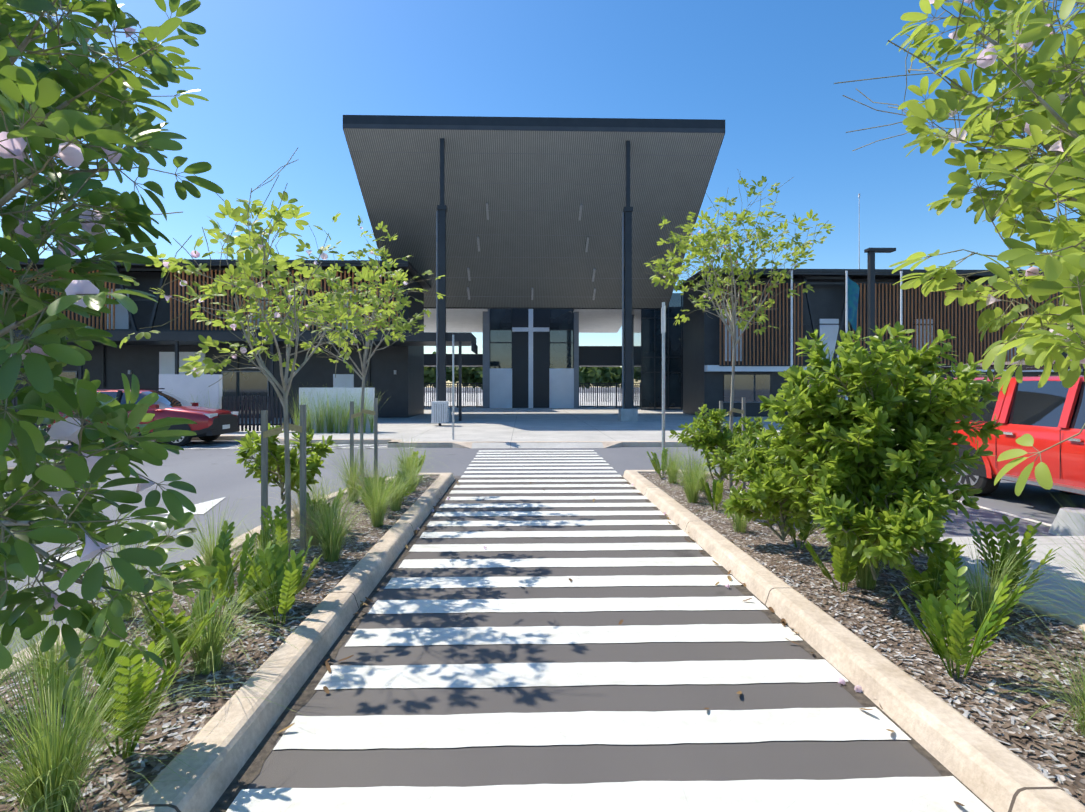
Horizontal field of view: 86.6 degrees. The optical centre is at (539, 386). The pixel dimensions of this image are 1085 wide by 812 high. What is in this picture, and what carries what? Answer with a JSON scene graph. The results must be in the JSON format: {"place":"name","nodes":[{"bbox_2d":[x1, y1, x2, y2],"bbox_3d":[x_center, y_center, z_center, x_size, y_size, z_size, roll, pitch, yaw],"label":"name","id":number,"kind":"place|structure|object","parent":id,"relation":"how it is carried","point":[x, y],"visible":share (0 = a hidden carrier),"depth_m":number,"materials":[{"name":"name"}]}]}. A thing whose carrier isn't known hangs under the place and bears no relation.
{"place":"outdoors","nodes":[
{"label":"outdoors","id":0,"kind":"place"},
{"bbox_2d":[0,0,223,705],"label":"tree","id":1,"kind":"object","parent":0,"point":[46,362],"depth_m":1.58,"materials":[{"name":"green plant"}]},
{"bbox_2d":[35,393,783,447],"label":"plaza","id":2,"kind":"structure","parent":0,"point":[479,424],"depth_m":21.85,"materials":[{"name":"concrete"}]},
{"bbox_2d":[11,374,374,431],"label":"garden walls","id":3,"kind":"structure","parent":2,"relation":"on","point":[181,386],"depth_m":19.66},
{"bbox_2d":[431,401,448,425],"bbox_3d":[-3.933,1.062,22.850,0.600,0.970,0.600,0,0,-2],"label":"bin","id":4,"kind":"object","parent":2,"relation":"on","point":[439,412],"visible":1,"depth_m":22.56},
{"bbox_2d":[220,435,758,442],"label":"kerb strip","id":5,"kind":"object","parent":2,"relation":"on","point":[395,441],"visible":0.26,"depth_m":16.22,"materials":[{"name":"grey concrete"}]},
{"bbox_2d":[436,138,637,421],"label":"columns","id":6,"kind":"structure","parent":2,"relation":"on","point":[627,412],"depth_m":25.55,"materials":[{"name":"black metal"}]},
{"bbox_2d":[343,115,724,308],"bbox_3d":[-0.291,-8.334,30.491,16.800,7.000,10.483,0,0,-2],"label":"canopy","id":7,"kind":"object","parent":6,"relation":"on","point":[535,206],"visible":0.92,"depth_m":28.38,"materials":[{"name":"grey metal"}]},
{"bbox_2d":[452,193,902,473],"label":"poles","id":8,"kind":"object","parent":2,"relation":"on","point":[852,291],"visible":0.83,"depth_m":19.23,"materials":[{"name":"grey metal"}]},
{"bbox_2d":[0,387,1084,654],"bbox_3d":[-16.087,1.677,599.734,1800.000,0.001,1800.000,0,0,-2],"label":"ground","id":9,"kind":"structure","parent":0,"point":[212,471],"depth_m":9.97,"materials":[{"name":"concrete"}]},
{"bbox_2d":[47,388,239,445],"bbox_3d":[-11.477,0.859,16.892,4.532,1.635,2.080,0,0,-2],"label":"car","id":10,"kind":"object","parent":9,"relation":"on","point":[212,424],"visible":0.44,"depth_m":16.22,"materials":[{"name":"red metal"}]},
{"bbox_2d":[0,473,454,811],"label":"curb","id":11,"kind":"structure","parent":9,"relation":"on","point":[237,733],"depth_m":3.00,"materials":[{"name":"beige concrete"}]},
{"bbox_2d":[119,148,407,556],"bbox_3d":[-2.485,-0.116,5.277,2.362,3.415,2.864,0,0,-2],"label":"tree","id":12,"kind":"object","parent":11,"relation":"on","point":[256,253],"depth_m":5.22,"materials":[{"name":"green plant"}]},
{"bbox_2d":[258,215,445,487],"bbox_3d":[-2.663,-0.506,8.577,2.576,4.196,2.677,0,0,-2],"label":"tree","id":13,"kind":"object","parent":11,"relation":"on","point":[396,275],"depth_m":8.50,"materials":[{"name":"green plant"}]},
{"bbox_2d":[0,474,1084,811],"bbox_3d":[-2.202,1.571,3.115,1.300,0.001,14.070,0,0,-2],"label":"island mulch","id":14,"kind":"object","parent":11,"relation":"on","point":[191,733],"visible":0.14,"depth_m":3.16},
{"bbox_2d":[234,423,336,503],"bbox_3d":[-2.618,0.787,6.014,0.982,0.871,0.997,0,0,-2],"label":"shrub","id":15,"kind":"object","parent":14,"relation":"on","point":[314,462],"depth_m":5.88,"materials":[{"name":"green plant"}]},
{"bbox_2d":[0,382,1084,811],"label":"grasses","id":16,"kind":"object","parent":14,"relation":"on","point":[50,778],"visible":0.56,"depth_m":3.09,"materials":[{"name":"green plant"}]},
{"bbox_2d":[37,447,1060,758],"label":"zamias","id":17,"kind":"object","parent":14,"relation":"on","point":[953,637],"visible":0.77,"depth_m":3.71,"materials":[{"name":"green plant"}]},
{"bbox_2d":[0,258,477,420],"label":"wing","id":18,"kind":"structure","parent":9,"relation":"on","point":[395,374],"depth_m":28.45,"materials":[{"name":"brown wood"}]},
{"bbox_2d":[6,266,1084,371],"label":"screen frames","id":19,"kind":"structure","parent":18,"relation":"on","point":[158,299],"depth_m":27.57,"materials":[{"name":"black metal"}]},
{"bbox_2d":[1,269,1057,364],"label":"battens","id":20,"kind":"object","parent":19,"relation":"attached to","point":[937,317],"visible":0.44,"depth_m":29.20,"materials":[{"name":"brown wood"}]},
{"bbox_2d":[424,351,621,401],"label":"trees","id":21,"kind":"object","parent":9,"relation":"on","point":[586,374],"visible":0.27,"depth_m":214.10,"materials":[{"name":"green plant"}]},
{"bbox_2d":[483,309,578,407],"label":"entrance","id":22,"kind":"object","parent":9,"relation":"on","point":[530,358],"depth_m":41.96,"materials":[{"name":"glass"}]},
{"bbox_2d":[452,442,621,448],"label":"kerb ramp","id":23,"kind":"structure","parent":9,"relation":"on","point":[471,445],"depth_m":15.82,"materials":[{"name":"concrete"}]},
{"bbox_2d":[39,444,1051,811],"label":"road markings","id":24,"kind":"object","parent":9,"relation":"on","point":[639,728],"visible":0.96,"depth_m":3.22,"materials":[{"name":"white paint"}]},
{"bbox_2d":[424,293,682,409],"bbox_3d":[-4.630,-2.273,42.809,36.000,7.900,10.060,0,0,-2],"label":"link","id":25,"kind":"object","parent":9,"relation":"on","point":[646,362],"visible":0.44,"depth_m":39.99,"materials":[{"name":"glass"}]},
{"bbox_2d":[210,475,993,811],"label":"road surfaces","id":26,"kind":"object","parent":9,"relation":"on","point":[266,765],"visible":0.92,"depth_m":3.14,"materials":[{"name":"white paint"}]},
{"bbox_2d":[277,481,964,805],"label":"litter","id":27,"kind":"object","parent":26,"relation":"on","point":[857,688],"visible":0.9,"depth_m":4.02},
{"bbox_2d":[623,470,1084,811],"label":"curb","id":28,"kind":"structure","parent":9,"relation":"on","point":[993,774],"depth_m":3.02,"materials":[{"name":"beige concrete"}]},
{"bbox_2d":[644,171,834,488],"bbox_3d":[2.864,-0.886,8.857,2.821,4.954,2.898,0,0,-2],"label":"tree","id":29,"kind":"object","parent":28,"relation":"on","point":[725,229],"depth_m":8.64,"materials":[{"name":"green plant"}]},
{"bbox_2d":[639,473,1084,805],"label":"island mulch","id":30,"kind":"object","parent":28,"relation":"on","point":[1030,725],"depth_m":3.54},
{"bbox_2d":[669,404,768,480],"bbox_3d":[2.491,0.843,8.011,1.414,1.239,1.005,0,0,-2],"label":"shrub","id":31,"kind":"object","parent":30,"relation":"on","point":[706,427],"depth_m":7.87,"materials":[{"name":"green plant"}]},
{"bbox_2d":[723,416,764,447],"bbox_3d":[3.416,1.002,9.675,0.775,1.018,0.946,0,0,-2],"label":"shrub","id":32,"kind":"object","parent":30,"relation":"on","point":[738,427],"depth_m":9.55,"materials":[{"name":"green plant"}]},
{"bbox_2d":[709,416,796,485],"bbox_3d":[2.687,0.929,6.971,1.227,1.132,1.283,0,0,-2],"label":"shrub","id":33,"kind":"object","parent":30,"relation":"on","point":[742,454],"depth_m":6.94,"materials":[{"name":"green plant"}]},
{"bbox_2d":[722,427,823,540],"bbox_3d":[2.406,0.945,5.559,1.155,1.134,1.174,0,0,-2],"label":"shrub","id":34,"kind":"object","parent":30,"relation":"on","point":[765,487],"depth_m":5.50,"materials":[{"name":"green plant"}]},
{"bbox_2d":[758,321,1004,568],"bbox_3d":[2.907,0.531,5.061,1.887,2.082,1.985,0,0,-2],"label":"shrub","id":35,"kind":"object","parent":30,"relation":"on","point":[889,439],"depth_m":4.62,"materials":[{"name":"green plant"}]},
{"bbox_2d":[674,268,1083,416],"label":"wing","id":36,"kind":"structure","parent":9,"relation":"on","point":[706,378],"depth_m":29.82,"materials":[{"name":"brown wood"}]},
{"bbox_2d":[935,360,1084,494],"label":"ute","id":37,"kind":"object","parent":9,"relation":"on","point":[1050,412],"visible":0.54,"depth_m":7.83,"materials":[{"name":"red metal"}]},
{"bbox_2d":[939,507,1084,615],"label":"slab","id":38,"kind":"structure","parent":9,"relation":"on","point":[1063,519],"depth_m":5.21,"materials":[{"name":"concrete"}]},
{"bbox_2d":[0,0,1084,386],"label":"sky","id":39,"kind":"structure","parent":0,"point":[277,78],"materials":[{"name":"blue"}]},
{"bbox_2d":[793,441,960,579],"bbox_3d":[2.528,0.926,4.317,1.083,1.054,1.318,0,0,-2],"label":"shrub","id":40,"kind":"object","parent":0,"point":[906,518],"depth_m":4.13,"materials":[{"name":"green plant"}]},
{"bbox_2d":[834,0,1084,495],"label":"tree","id":41,"kind":"object","parent":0,"point":[1032,343],"depth_m":2.19,"materials":[{"name":"green plant"}]}
]}

